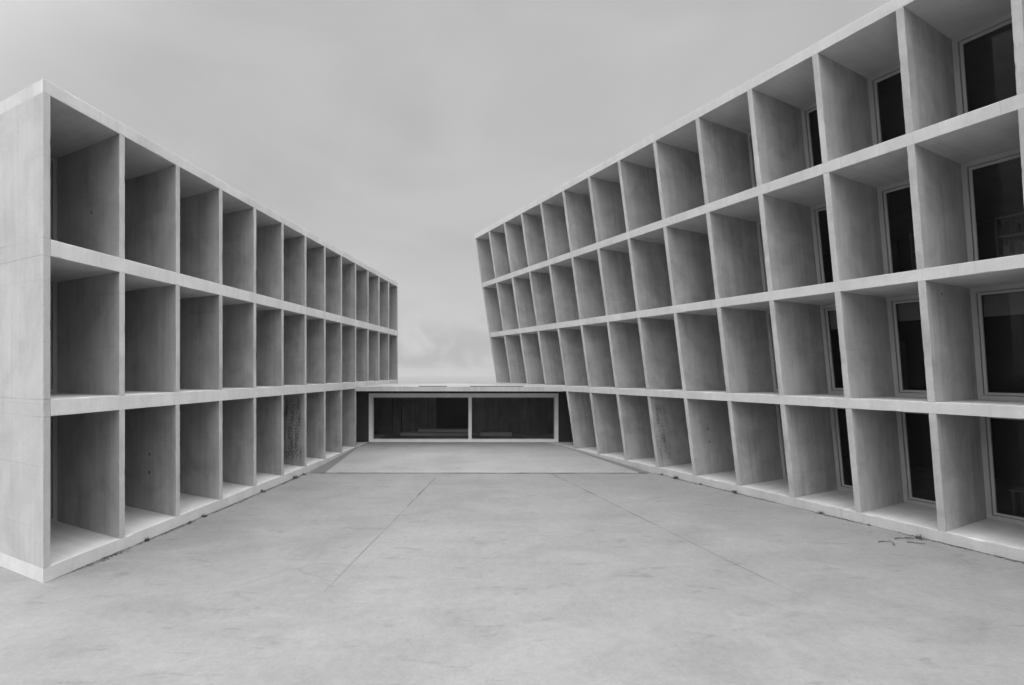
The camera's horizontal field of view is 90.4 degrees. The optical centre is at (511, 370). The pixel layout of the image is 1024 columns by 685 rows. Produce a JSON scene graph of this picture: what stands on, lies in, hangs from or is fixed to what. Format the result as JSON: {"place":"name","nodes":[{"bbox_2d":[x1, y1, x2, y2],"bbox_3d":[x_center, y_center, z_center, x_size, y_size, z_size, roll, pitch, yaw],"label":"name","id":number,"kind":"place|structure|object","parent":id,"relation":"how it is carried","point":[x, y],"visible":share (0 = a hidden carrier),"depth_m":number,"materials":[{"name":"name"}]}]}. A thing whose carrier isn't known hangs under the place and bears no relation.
{"place":"outdoors","nodes":[
{"label":"outdoors","id":0,"kind":"place"},
{"bbox_2d":[0,0,890,376],"label":"sky","id":1,"kind":"structure","parent":0,"point":[394,133],"materials":[{"name":"grey"}]},
{"bbox_2d":[398,376,496,383],"bbox_3d":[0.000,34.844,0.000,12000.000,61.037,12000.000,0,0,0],"label":"ground","id":2,"kind":"structure","parent":0,"point":[446,379],"depth_m":3446.03,"materials":[{"name":"grey concrete"}]},
{"bbox_2d":[0,471,1023,684],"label":"courtyard","id":3,"kind":"structure","parent":0,"point":[496,579],"depth_m":9.70,"materials":[{"name":"concrete"}]},
{"bbox_2d":[54,473,305,578],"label":"kerb dirt","id":4,"kind":"structure","parent":3,"relation":"on","point":[150,538],"depth_m":12.52,"materials":[{"name":"black soil"}]},
{"bbox_2d":[0,78,397,582],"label":"cellular building","id":5,"kind":"structure","parent":3,"relation":"on","point":[183,341],"depth_m":14.14,"materials":[{"name":"concrete"}]},
{"bbox_2d":[50,416,56,522],"bbox_3d":[-12.219,2.465,12.730,0.129,3.062,1.725,0,0,4],"label":"window","id":6,"kind":"structure","parent":5,"relation":"in","point":[53,419],"depth_m":13.43,"materials":[{"name":"grey glass"}]},
{"bbox_2d":[50,281,56,392],"bbox_3d":[-12.219,-0.888,12.730,0.129,2.938,1.725,0,0,4],"label":"window","id":7,"kind":"structure","parent":5,"relation":"in","point":[53,285],"depth_m":13.43,"materials":[{"name":"grey glass"}]},
{"bbox_2d":[50,156,56,240],"bbox_3d":[-12.219,-4.181,12.730,0.129,2.942,1.725,0,0,4],"label":"window","id":8,"kind":"structure","parent":5,"relation":"in","point":[53,161],"depth_m":13.43,"materials":[{"name":"grey glass"}]},
{"bbox_2d":[324,479,433,591],"bbox_3d":[-3.369,4.296,15.226,0.054,0.001,10.713,0,0,3],"label":"paving joint","id":9,"kind":"object","parent":3,"relation":"on","point":[401,512],"visible":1,"depth_m":15.44,"materials":[{"name":"grey concrete"}]},
{"bbox_2d":[325,434,638,472],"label":"ramp","id":10,"kind":"structure","parent":3,"relation":"on","point":[457,457],"depth_m":24.15,"materials":[{"name":"concrete"}]},
{"bbox_2d":[356,384,572,441],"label":"glazed pavilion","id":11,"kind":"structure","parent":10,"relation":"on","point":[468,410],"depth_m":32.10,"materials":[{"name":"concrete"}]},
{"bbox_2d":[369,393,557,441],"bbox_3d":[-2.721,2.630,28.700,10.659,2.740,0.200,0,0,0],"label":"window","id":12,"kind":"structure","parent":11,"relation":"in","point":[371,395],"depth_m":28.60,"materials":[{"name":"grey glass"}]},
{"bbox_2d":[308,448,650,472],"bbox_3d":[-1.352,4.168,26.850,14.540,0.305,10.900,0,0,0],"label":"gutter","id":13,"kind":"object","parent":10,"relation":"on","point":[326,467],"visible":0.94,"depth_m":22.83,"materials":[{"name":"concrete"}]},
{"bbox_2d":[317,473,647,473],"bbox_3d":[-1.232,4.296,21.334,13.840,0.001,0.113,0,0,0],"label":"drain","id":14,"kind":"object","parent":3,"relation":"on","point":[486,473],"visible":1,"depth_m":21.32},
{"bbox_2d":[76,475,1023,569],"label":"leaf litter","id":15,"kind":"object","parent":3,"relation":"on","point":[118,552],"visible":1,"depth_m":13.25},
{"bbox_2d":[553,474,795,593],"bbox_3d":[3.648,4.296,15.321,0.061,0.001,12.492,0,0,-18],"label":"paving joint","id":16,"kind":"object","parent":3,"relation":"on","point":[648,521],"visible":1,"depth_m":15.28,"materials":[{"name":"grey concrete"}]},
{"bbox_2d":[474,0,1023,561],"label":"cellular building","id":17,"kind":"structure","parent":3,"relation":"on","point":[718,292],"depth_m":16.14,"materials":[{"name":"concrete"}]},
{"bbox_2d":[747,132,756,187],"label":"window","id":18,"kind":"structure","parent":17,"relation":"in","point":[749,136],"depth_m":17.88,"materials":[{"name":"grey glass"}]},
{"bbox_2d":[756,221,767,291],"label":"window","id":19,"kind":"structure","parent":17,"relation":"in","point":[758,224],"depth_m":18.16,"materials":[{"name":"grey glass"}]},
{"bbox_2d":[765,311,778,391],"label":"window","id":20,"kind":"structure","parent":17,"relation":"in","point":[768,316],"depth_m":18.44,"materials":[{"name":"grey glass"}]},
{"bbox_2d":[775,404,787,478],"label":"window","id":21,"kind":"structure","parent":17,"relation":"in","point":[778,411],"depth_m":18.71,"materials":[{"name":"grey metal"}]},
{"bbox_2d":[801,102,816,168],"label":"window","id":22,"kind":"structure","parent":17,"relation":"in","point":[805,112],"depth_m":16.16,"materials":[{"name":"grey metal"}]},
{"bbox_2d":[810,203,826,283],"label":"window","id":23,"kind":"structure","parent":17,"relation":"in","point":[815,218],"depth_m":16.43,"materials":[{"name":"grey metal"}]},
{"bbox_2d":[820,304,843,393],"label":"window","id":24,"kind":"structure","parent":17,"relation":"in","point":[825,310],"depth_m":16.68,"materials":[{"name":"grey metal"}]},
{"bbox_2d":[830,407,852,491],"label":"window","id":25,"kind":"structure","parent":17,"relation":"in","point":[834,414],"depth_m":16.98,"materials":[{"name":"grey metal"}]},
{"bbox_2d":[867,64,900,145],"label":"window","id":26,"kind":"structure","parent":17,"relation":"in","point":[873,81],"depth_m":14.45,"materials":[{"name":"grey metal"}]},
{"bbox_2d":[877,179,909,274],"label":"window","id":27,"kind":"structure","parent":17,"relation":"in","point":[882,192],"depth_m":14.72,"materials":[{"name":"grey metal"}]},
{"bbox_2d":[891,238,898,272],"bbox_3d":[11.643,-3.289,16.528,0.637,1.698,1.437,0,0,-29],"label":"bookshelf","id":28,"kind":"object","parent":17,"relation":"on","point":[895,255],"visible":0.01,"depth_m":15.89,"materials":[{"name":"grey metal"}]},
{"bbox_2d":[886,294,926,396],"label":"window","id":29,"kind":"structure","parent":17,"relation":"in","point":[908,311],"depth_m":14.94,"materials":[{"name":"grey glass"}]},
{"bbox_2d":[909,233,916,269],"bbox_3d":[12.579,-3.289,14.832,0.637,1.698,1.437,0,0,-29],"label":"bookshelf","id":30,"kind":"object","parent":17,"relation":"on","point":[913,254],"visible":0.02,"depth_m":15.34,"materials":[{"name":"grey metal"}]},
{"bbox_2d":[896,411,935,507],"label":"window","id":31,"kind":"structure","parent":17,"relation":"in","point":[901,416],"depth_m":15.27,"materials":[{"name":"grey metal"}]},
{"bbox_2d":[952,12,1011,115],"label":"window","id":32,"kind":"structure","parent":17,"relation":"in","point":[958,43],"depth_m":12.73,"materials":[{"name":"grey metal"}]},
{"bbox_2d":[961,148,1020,261],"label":"window","id":33,"kind":"structure","parent":17,"relation":"in","point":[967,168],"depth_m":13.01,"materials":[{"name":"grey metal"}]},
{"bbox_2d":[970,283,1023,400],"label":"window","id":34,"kind":"structure","parent":17,"relation":"in","point":[1007,303],"depth_m":13.18,"materials":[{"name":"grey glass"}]},
{"bbox_2d":[979,416,1023,525],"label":"window","id":35,"kind":"structure","parent":17,"relation":"in","point":[985,422],"depth_m":13.57,"materials":[{"name":"grey metal"}]},
{"bbox_2d":[994,212,1023,257],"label":"bookshelf","id":36,"kind":"object","parent":17,"relation":"on","point":[1009,235],"visible":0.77,"depth_m":13.53,"materials":[{"name":"grey metal"}]},
{"bbox_2d":[655,473,1015,560],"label":"kerb dirt","id":37,"kind":"structure","parent":3,"relation":"on","point":[825,514],"depth_m":14.81,"materials":[{"name":"black soil"}]},
{"bbox_2d":[900,341,908,389],"bbox_3d":[12.117,-0.089,16.790,0.637,1.698,1.437,0,0,-29],"label":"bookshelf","id":38,"kind":"object","parent":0,"point":[904,365],"visible":0.01,"depth_m":16.16,"materials":[{"name":"black"}]},
{"bbox_2d":[1009,487,1023,515],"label":"desk","id":39,"kind":"object","parent":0,"point":[1018,489],"visible":0.88,"depth_m":13.99,"materials":[{"name":"black"}]}
]}

